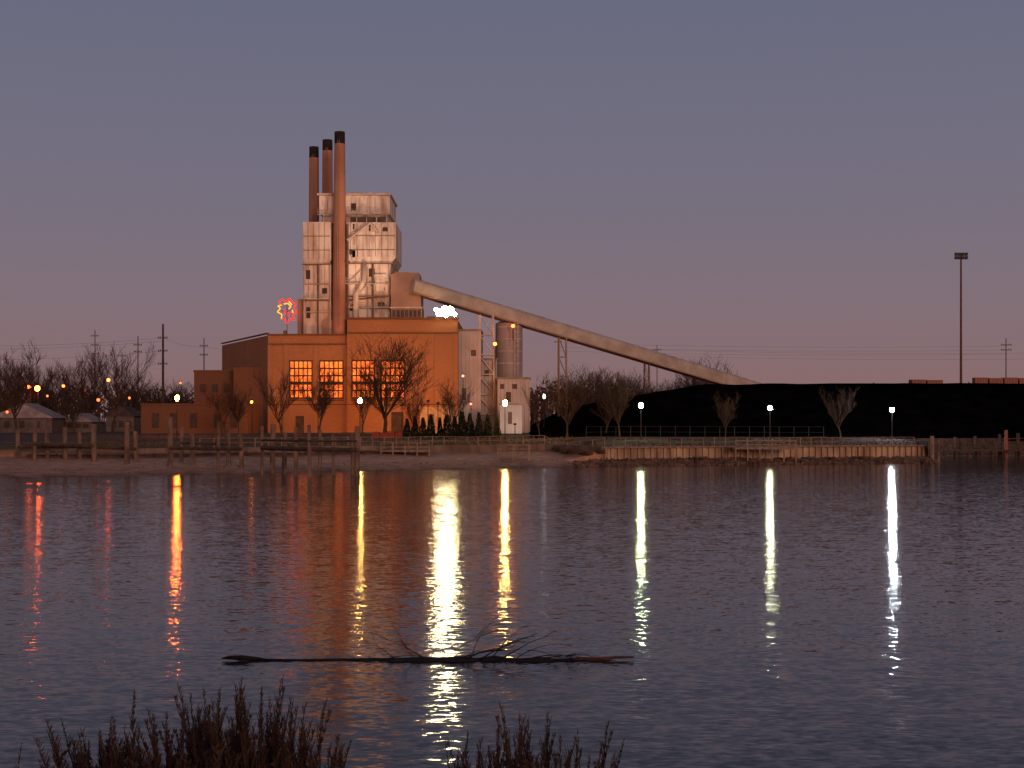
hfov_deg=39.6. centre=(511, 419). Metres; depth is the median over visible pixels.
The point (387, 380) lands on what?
window
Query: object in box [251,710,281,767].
dry weed
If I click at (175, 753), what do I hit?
dry weed
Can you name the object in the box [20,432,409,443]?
railing
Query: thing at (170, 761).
dry weed
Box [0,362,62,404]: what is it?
bare tree
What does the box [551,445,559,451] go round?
dry shrub
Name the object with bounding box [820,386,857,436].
bare tree
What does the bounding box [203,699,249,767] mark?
dry weed
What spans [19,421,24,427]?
window
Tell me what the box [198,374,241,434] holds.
bare tree
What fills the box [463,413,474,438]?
conifer tree
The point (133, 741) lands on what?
dry weed
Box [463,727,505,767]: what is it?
dry weed
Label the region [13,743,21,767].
dry weed
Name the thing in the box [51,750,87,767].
dry weed
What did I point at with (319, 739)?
dry weed
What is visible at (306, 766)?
dry weed
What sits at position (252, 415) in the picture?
yard lamp
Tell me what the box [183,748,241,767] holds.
dry weed
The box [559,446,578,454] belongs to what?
dry shrub
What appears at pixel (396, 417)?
door
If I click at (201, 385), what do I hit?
window
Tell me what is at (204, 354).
utility pole
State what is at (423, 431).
conifer tree
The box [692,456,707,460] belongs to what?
dry shrub
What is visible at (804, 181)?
sky
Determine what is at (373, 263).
boiler house
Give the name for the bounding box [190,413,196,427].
window
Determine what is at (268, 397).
bare tree
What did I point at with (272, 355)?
brick building
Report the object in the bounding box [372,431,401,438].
barrier fence
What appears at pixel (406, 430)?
conifer tree
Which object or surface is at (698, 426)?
chain fence
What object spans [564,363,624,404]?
bare tree
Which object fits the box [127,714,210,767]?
dry weed
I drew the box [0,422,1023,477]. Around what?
ground
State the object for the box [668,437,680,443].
park bench
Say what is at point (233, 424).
window
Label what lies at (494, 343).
wall lamp
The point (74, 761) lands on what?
dry weed
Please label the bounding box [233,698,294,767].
dry weed
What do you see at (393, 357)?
bare tree
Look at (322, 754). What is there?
dry weed
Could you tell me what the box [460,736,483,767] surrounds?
dry weed
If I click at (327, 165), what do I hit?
smokestack
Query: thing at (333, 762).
dry weed
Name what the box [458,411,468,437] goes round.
conifer tree
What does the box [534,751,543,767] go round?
dry weed
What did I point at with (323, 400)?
bare tree
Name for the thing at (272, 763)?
dry weed
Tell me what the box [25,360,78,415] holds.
bare tree
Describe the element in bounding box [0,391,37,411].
bare tree
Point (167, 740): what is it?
dry weed
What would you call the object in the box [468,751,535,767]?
dry weed
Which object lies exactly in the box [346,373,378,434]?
bare tree
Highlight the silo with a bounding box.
[495,321,522,376]
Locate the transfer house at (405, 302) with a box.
[390,272,423,316]
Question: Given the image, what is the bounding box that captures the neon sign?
[277,298,296,323]
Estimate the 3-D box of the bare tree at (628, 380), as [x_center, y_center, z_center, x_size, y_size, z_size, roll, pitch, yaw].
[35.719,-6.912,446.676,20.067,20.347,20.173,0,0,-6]
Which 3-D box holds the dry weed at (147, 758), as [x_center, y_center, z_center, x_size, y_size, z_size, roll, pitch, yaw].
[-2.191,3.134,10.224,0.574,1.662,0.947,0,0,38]
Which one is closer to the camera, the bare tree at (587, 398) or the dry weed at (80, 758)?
the dry weed at (80, 758)
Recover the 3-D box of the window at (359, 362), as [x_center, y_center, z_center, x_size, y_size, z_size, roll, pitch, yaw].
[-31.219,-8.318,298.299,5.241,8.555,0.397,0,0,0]
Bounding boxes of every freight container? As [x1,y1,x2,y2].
[910,380,925,382]
[926,380,942,383]
[972,378,987,382]
[988,378,1002,382]
[1003,378,1017,383]
[1018,378,1023,383]
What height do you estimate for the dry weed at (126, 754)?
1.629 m
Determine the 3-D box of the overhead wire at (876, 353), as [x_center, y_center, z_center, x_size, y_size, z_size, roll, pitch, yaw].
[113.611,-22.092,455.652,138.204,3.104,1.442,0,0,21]
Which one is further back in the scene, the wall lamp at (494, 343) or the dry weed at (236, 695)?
the wall lamp at (494, 343)
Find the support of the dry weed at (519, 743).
on the shore bank
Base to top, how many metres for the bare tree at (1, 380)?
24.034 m
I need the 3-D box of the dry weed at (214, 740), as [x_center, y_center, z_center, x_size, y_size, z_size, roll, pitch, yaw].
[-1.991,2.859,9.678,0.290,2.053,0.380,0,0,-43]
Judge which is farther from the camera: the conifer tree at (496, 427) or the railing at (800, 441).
the conifer tree at (496, 427)
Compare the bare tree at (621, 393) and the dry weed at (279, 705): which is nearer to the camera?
the dry weed at (279, 705)
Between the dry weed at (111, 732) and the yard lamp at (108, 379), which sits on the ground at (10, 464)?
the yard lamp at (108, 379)
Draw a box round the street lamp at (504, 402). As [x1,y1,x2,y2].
[503,400,506,439]
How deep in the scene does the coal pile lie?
249.80 m
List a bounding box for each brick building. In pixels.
[140,403,258,433]
[193,367,262,432]
[221,316,462,432]
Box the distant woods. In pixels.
[1,379,969,425]
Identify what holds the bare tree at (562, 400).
on the ground at (10, 464)
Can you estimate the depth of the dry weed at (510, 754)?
10.71 m
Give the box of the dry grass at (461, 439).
[2,436,937,464]
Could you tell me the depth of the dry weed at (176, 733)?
11.81 m
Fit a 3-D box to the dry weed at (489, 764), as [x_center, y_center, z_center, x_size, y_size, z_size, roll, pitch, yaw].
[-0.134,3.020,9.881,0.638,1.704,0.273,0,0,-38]
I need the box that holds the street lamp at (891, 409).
[890,407,893,438]
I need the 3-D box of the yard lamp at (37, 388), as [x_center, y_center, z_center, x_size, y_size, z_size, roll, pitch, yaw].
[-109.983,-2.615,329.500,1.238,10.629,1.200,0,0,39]
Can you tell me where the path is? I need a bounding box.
[0,437,702,443]
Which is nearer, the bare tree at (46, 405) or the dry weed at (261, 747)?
the dry weed at (261, 747)
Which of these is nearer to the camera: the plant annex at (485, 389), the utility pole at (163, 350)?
the plant annex at (485, 389)
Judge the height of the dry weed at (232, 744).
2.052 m
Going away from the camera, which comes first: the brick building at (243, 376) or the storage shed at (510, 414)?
the storage shed at (510, 414)
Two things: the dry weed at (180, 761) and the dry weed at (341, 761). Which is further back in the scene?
the dry weed at (341, 761)
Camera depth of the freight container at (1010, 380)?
400.00 m
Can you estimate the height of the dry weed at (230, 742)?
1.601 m
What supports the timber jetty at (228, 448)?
in the water
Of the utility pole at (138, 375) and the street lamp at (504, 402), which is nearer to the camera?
the street lamp at (504, 402)
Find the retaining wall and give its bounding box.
[14,444,600,456]
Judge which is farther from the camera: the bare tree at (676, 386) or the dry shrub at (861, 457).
the bare tree at (676, 386)
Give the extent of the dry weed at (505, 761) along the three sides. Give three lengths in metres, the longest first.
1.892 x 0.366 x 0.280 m
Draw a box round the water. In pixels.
[0,456,1023,767]
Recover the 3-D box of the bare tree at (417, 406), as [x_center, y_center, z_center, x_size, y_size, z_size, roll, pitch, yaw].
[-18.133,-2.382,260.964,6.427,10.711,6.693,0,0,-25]
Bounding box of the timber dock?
[940,450,1023,457]
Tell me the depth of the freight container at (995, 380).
400.00 m
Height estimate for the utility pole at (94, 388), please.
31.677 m
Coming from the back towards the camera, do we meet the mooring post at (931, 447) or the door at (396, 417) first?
the door at (396, 417)
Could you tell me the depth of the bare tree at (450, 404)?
267.91 m
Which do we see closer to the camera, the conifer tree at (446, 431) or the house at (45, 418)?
the conifer tree at (446, 431)
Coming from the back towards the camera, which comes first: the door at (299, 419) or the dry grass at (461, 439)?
the door at (299, 419)
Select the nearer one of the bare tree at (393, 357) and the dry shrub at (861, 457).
the dry shrub at (861, 457)
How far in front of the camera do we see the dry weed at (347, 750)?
11.97 m
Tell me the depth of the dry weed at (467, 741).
12.60 m
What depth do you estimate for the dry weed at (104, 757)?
10.77 m
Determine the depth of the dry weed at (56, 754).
11.66 m
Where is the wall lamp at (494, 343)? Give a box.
[493,341,496,429]
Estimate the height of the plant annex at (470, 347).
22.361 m
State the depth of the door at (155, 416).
283.91 m
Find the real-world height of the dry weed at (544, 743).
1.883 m
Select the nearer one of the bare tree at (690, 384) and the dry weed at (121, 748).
the dry weed at (121, 748)
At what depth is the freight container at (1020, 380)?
400.00 m
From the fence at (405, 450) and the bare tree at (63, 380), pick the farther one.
the bare tree at (63, 380)
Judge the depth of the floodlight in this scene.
297.76 m
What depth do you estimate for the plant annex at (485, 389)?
306.00 m
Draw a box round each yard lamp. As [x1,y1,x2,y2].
[35,386,39,403]
[97,398,99,432]
[107,378,109,411]
[250,399,252,432]
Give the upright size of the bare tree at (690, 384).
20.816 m
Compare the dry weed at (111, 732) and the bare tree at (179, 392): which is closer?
the dry weed at (111, 732)
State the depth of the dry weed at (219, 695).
11.85 m
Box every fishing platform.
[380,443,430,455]
[497,444,529,460]
[731,440,796,462]
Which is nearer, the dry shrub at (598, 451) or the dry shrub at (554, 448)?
the dry shrub at (598, 451)
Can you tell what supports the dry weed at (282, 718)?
on the shore bank
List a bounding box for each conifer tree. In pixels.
[402,418,411,436]
[410,416,420,437]
[418,417,427,437]
[425,414,436,437]
[436,417,443,437]
[439,414,452,439]
[452,416,459,437]
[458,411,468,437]
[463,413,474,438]
[473,411,483,437]
[483,414,492,437]
[493,416,501,437]
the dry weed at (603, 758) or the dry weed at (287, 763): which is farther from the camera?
the dry weed at (603, 758)
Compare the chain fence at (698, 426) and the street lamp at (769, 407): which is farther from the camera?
the chain fence at (698, 426)
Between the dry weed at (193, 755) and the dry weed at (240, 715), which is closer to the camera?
the dry weed at (193, 755)
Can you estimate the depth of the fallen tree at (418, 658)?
35.44 m
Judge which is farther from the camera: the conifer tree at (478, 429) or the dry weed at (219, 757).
the conifer tree at (478, 429)
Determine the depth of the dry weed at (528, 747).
10.79 m
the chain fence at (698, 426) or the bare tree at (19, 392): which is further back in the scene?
the bare tree at (19, 392)
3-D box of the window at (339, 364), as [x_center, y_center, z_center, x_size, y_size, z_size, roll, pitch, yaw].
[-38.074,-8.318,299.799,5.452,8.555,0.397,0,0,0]
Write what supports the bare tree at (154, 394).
on the ground at (10, 464)
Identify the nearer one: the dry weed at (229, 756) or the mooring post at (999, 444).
the dry weed at (229, 756)
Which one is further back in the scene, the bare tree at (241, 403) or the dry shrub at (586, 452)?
the bare tree at (241, 403)
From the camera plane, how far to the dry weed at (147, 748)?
11.46 m
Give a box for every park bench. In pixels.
[583,441,595,445]
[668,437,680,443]
[733,437,745,442]
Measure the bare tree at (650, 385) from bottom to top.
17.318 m
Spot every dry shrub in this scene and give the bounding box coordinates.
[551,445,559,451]
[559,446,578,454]
[576,449,592,455]
[594,449,606,453]
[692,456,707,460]
[853,456,865,459]
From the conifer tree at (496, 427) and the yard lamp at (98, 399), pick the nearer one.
the conifer tree at (496, 427)
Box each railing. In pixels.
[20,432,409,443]
[199,435,604,446]
[614,437,914,446]
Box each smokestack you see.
[309,146,318,221]
[322,139,332,221]
[332,131,346,333]
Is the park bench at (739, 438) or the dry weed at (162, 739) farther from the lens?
the park bench at (739, 438)
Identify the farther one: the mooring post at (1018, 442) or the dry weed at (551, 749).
the mooring post at (1018, 442)
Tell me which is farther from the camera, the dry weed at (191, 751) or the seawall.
the seawall
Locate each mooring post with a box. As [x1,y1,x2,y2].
[930,436,933,458]
[953,437,956,456]
[973,436,976,456]
[998,434,1001,456]
[1004,430,1007,456]
[1016,433,1019,456]
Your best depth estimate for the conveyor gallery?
314.71 m
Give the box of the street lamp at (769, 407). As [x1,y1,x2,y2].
[768,405,771,439]
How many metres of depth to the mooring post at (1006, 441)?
227.75 m
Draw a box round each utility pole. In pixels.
[91,335,96,415]
[137,343,141,410]
[158,324,164,402]
[203,344,207,369]
[1001,343,1008,377]
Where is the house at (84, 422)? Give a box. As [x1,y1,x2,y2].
[65,413,105,431]
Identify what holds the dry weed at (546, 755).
on the shore bank
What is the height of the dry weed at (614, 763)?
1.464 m
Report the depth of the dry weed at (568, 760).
9.64 m
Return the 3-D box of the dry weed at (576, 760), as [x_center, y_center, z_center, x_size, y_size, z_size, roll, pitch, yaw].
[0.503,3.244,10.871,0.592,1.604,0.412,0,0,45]
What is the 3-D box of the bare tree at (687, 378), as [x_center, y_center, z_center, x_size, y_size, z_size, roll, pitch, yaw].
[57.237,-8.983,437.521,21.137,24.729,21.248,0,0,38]
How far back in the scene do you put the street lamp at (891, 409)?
223.87 m
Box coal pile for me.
[529,383,1023,439]
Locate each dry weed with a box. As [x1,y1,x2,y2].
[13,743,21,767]
[33,736,117,767]
[41,719,123,767]
[46,729,126,767]
[49,725,124,767]
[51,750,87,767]
[59,716,136,767]
[70,737,128,767]
[98,734,113,767]
[99,749,213,767]
[100,714,158,756]
[101,727,140,767]
[110,688,138,767]
[124,713,200,767]
[125,732,172,767]
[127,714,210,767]
[130,748,136,767]
[136,709,176,767]
[138,705,218,766]
[139,746,148,767]
[140,747,248,767]
[144,707,199,767]
[153,729,183,764]
[158,720,219,764]
[162,746,224,767]
[166,704,205,767]
[174,681,250,767]
[175,713,200,761]
[176,743,218,767]
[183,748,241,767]
[184,685,227,747]
[184,723,258,767]
[186,737,196,766]
[188,677,243,767]
[189,692,238,743]
[189,743,203,766]
[191,729,215,767]
[191,730,241,767]
[196,685,211,735]
[203,696,230,767]
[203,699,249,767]
[206,704,226,765]
[214,696,292,767]
[217,684,245,748]
[219,700,251,766]
[221,731,241,766]
[224,715,260,755]
[228,730,285,767]
[229,707,284,761]
[231,675,285,767]
[233,683,286,759]
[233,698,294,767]
[239,684,267,767]
[241,697,331,767]
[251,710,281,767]
[259,694,280,767]
[260,719,314,766]
[268,715,351,766]
[273,741,314,767]
[276,701,307,767]
[285,704,299,765]
[313,743,346,767]
[315,733,340,767]
[324,733,341,767]
[445,743,468,767]
[446,738,525,767]
[454,730,470,767]
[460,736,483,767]
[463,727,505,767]
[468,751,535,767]
[476,714,527,767]
[476,717,551,766]
[488,729,566,767]
[492,728,503,767]
[495,703,579,767]
[502,711,526,767]
[503,737,576,767]
[512,711,555,767]
[519,718,538,767]
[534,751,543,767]
[539,719,612,767]
[549,736,579,767]
[551,735,581,767]
[587,738,624,767]
[604,751,616,767]
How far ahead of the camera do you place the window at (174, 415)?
283.91 m
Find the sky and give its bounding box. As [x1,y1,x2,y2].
[0,0,1023,420]
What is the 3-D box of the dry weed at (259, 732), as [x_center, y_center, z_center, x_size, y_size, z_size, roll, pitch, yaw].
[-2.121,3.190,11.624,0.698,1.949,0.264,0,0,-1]
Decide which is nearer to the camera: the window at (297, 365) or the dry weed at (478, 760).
the dry weed at (478, 760)
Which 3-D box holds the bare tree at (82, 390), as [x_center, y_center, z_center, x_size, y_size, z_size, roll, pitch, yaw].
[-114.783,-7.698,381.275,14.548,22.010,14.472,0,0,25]
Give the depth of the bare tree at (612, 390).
328.32 m
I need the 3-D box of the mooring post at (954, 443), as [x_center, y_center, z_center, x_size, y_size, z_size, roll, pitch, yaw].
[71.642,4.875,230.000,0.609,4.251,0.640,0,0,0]
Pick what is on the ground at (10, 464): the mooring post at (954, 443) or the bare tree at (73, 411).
the bare tree at (73, 411)
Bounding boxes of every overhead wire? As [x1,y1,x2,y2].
[574,347,973,350]
[675,350,976,353]
[675,356,976,359]
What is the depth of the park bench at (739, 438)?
206.03 m
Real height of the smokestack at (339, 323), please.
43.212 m
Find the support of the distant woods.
on the ground at (10, 464)
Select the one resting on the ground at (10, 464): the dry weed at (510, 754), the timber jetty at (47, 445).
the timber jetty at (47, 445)
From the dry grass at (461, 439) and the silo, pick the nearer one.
the dry grass at (461, 439)
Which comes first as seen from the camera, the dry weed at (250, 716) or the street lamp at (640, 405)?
the dry weed at (250, 716)
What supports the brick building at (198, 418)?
on the ground at (10, 464)
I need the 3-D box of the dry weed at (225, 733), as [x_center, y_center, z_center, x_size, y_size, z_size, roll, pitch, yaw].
[-2.270,3.353,11.971,0.380,1.760,0.290,0,0,-30]
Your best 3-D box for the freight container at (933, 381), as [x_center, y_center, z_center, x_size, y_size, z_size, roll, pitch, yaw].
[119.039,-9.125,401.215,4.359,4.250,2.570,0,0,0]
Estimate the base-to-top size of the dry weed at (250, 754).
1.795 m
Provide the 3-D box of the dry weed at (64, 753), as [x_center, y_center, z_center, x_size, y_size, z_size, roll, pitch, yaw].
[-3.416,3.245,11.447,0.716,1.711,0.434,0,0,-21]
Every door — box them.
[152,413,158,427]
[296,416,303,432]
[391,412,402,432]
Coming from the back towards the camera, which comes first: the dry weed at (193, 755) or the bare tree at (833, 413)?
the bare tree at (833, 413)
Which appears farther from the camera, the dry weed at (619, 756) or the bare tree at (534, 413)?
the bare tree at (534, 413)
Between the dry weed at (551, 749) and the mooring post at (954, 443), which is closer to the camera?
the dry weed at (551, 749)
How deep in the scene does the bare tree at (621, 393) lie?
227.76 m
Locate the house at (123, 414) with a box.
[104,406,140,431]
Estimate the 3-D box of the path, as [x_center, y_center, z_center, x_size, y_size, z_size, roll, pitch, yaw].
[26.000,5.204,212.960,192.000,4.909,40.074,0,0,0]
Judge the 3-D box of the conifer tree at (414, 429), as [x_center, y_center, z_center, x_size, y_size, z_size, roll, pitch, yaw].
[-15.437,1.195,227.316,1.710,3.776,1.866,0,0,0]
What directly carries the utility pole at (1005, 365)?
on the ground at (10, 464)
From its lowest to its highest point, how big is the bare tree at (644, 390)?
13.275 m
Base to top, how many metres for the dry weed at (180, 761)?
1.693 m
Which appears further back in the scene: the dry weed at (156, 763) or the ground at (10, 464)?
the ground at (10, 464)
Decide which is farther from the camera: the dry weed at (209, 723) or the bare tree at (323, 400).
the bare tree at (323, 400)
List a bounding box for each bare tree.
[0,336,46,429]
[0,358,23,412]
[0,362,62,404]
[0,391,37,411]
[22,380,61,411]
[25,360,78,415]
[50,355,111,413]
[50,386,94,432]
[82,341,155,431]
[100,362,157,408]
[128,378,178,411]
[155,380,193,402]
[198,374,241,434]
[222,383,252,434]
[251,367,306,432]
[297,361,352,434]
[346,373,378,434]
[347,333,443,434]
[393,381,431,424]
[435,374,479,424]
[521,381,553,434]
[533,373,576,409]
[542,368,593,437]
[558,372,602,407]
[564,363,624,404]
[588,375,642,402]
[588,377,628,432]
[594,369,644,437]
[598,369,650,395]
[605,379,655,396]
[631,375,669,395]
[652,376,699,391]
[672,351,730,388]
[674,377,706,386]
[712,391,740,436]
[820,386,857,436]
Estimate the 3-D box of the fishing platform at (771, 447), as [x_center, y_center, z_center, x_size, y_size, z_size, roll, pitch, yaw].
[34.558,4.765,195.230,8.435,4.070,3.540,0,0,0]
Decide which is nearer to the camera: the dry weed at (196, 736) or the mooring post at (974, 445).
the dry weed at (196, 736)
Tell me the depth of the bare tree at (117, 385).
330.12 m
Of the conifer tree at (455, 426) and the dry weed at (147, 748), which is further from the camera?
the conifer tree at (455, 426)
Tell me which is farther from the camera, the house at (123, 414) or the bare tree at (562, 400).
the house at (123, 414)
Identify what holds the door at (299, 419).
in the brick building at (272, 355)
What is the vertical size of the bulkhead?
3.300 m
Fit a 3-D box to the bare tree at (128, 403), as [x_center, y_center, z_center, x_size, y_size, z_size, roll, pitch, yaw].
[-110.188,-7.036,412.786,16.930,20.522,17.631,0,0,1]
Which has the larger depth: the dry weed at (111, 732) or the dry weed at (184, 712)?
the dry weed at (111, 732)
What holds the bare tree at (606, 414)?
on the ground at (10, 464)
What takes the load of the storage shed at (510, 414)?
on the ground at (10, 464)
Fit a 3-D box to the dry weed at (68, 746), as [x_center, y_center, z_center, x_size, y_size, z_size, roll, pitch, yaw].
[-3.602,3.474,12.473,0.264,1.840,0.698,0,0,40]
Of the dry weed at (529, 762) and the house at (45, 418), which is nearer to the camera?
the dry weed at (529, 762)
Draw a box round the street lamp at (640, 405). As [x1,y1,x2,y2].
[639,402,642,439]
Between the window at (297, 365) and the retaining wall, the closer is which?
the retaining wall
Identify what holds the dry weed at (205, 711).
on the shore bank
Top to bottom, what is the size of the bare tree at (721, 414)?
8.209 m
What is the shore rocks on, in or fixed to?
on the ground at (10, 464)
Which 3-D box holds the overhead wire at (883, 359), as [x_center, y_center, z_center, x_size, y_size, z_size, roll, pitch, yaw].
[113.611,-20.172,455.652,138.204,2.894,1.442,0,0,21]
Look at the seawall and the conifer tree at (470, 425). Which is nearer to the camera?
the seawall
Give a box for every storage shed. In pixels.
[420,407,459,432]
[497,377,530,432]
[499,403,522,432]
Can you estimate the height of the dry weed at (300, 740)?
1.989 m
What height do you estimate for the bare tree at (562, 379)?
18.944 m
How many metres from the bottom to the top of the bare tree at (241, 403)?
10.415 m
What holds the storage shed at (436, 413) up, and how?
on the ground at (10, 464)
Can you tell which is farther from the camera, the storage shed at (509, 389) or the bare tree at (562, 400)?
the storage shed at (509, 389)
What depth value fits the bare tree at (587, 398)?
299.30 m
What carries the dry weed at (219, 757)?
on the shore bank
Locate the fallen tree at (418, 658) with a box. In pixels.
[222,608,633,661]
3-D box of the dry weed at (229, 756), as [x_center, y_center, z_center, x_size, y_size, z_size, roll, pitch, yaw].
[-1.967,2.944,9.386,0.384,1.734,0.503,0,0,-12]
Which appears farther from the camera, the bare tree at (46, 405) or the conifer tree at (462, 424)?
the bare tree at (46, 405)
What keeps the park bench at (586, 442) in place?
on the ground at (10, 464)
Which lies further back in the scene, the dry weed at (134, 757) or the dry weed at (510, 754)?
the dry weed at (510, 754)
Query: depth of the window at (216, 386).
307.88 m
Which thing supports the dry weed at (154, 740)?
on the shore bank
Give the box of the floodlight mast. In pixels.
[954,253,967,382]
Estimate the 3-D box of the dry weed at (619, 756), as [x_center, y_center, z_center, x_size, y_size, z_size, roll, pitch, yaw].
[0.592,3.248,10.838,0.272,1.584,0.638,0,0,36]
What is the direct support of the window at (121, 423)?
in the house at (123, 414)
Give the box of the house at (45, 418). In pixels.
[0,403,65,432]
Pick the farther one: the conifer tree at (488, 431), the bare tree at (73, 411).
the bare tree at (73, 411)
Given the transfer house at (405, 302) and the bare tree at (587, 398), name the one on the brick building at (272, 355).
the transfer house at (405, 302)
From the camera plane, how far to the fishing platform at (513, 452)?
188.00 m
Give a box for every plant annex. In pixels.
[458,329,483,432]
[481,358,497,432]
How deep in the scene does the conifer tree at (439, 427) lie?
229.42 m
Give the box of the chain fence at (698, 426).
[589,426,823,437]
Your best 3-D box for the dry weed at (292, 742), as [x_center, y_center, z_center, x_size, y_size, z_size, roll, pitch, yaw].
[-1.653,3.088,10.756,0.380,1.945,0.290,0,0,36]
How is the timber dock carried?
in the water
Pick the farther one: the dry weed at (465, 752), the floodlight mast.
the floodlight mast
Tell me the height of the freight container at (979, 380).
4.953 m
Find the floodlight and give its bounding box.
[434,306,456,316]
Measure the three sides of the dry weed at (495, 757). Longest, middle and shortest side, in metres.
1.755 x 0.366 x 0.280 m
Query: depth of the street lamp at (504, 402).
224.85 m
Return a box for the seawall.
[601,445,923,459]
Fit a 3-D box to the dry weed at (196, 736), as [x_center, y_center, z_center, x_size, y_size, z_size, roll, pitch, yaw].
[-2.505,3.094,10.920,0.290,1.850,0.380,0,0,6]
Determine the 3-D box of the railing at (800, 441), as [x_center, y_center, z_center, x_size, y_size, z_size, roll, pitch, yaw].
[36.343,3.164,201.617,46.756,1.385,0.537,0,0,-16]
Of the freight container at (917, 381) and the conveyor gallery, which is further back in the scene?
the freight container at (917, 381)
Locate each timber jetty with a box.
[15,421,138,463]
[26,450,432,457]
[167,417,243,469]
[260,424,359,476]
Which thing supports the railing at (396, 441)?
on the ground at (10, 464)
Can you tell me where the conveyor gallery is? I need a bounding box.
[408,278,762,431]
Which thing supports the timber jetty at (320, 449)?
in the water
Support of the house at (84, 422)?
on the ground at (10, 464)
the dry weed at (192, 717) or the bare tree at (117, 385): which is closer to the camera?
the dry weed at (192, 717)
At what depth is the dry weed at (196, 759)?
9.85 m
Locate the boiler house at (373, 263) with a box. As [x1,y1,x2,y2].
[297,192,401,333]
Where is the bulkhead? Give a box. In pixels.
[903,438,1023,456]
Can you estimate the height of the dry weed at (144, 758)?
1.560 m
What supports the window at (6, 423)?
in the house at (45, 418)
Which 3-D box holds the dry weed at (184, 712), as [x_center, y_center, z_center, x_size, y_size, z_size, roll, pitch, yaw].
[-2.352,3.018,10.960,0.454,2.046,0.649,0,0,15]
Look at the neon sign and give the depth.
302.68 m
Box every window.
[4,421,9,427]
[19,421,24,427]
[119,421,123,426]
[170,413,176,427]
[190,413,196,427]
[200,384,205,391]
[212,384,217,391]
[214,413,220,427]
[230,413,236,427]
[288,360,312,400]
[319,360,343,400]
[351,360,374,400]
[381,360,404,400]
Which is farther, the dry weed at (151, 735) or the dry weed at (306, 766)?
the dry weed at (151, 735)
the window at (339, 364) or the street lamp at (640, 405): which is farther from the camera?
the window at (339, 364)
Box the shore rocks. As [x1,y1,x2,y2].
[0,455,935,475]
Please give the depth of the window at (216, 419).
283.91 m
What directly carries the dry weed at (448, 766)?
on the shore bank
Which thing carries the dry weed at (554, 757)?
on the shore bank
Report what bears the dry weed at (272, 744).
on the shore bank
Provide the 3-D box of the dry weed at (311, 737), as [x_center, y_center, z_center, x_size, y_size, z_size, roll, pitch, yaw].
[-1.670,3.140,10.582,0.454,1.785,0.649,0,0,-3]
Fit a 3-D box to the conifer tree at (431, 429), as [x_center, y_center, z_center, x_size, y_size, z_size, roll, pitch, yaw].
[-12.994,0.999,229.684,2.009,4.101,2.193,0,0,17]
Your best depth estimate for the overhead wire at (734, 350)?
444.66 m

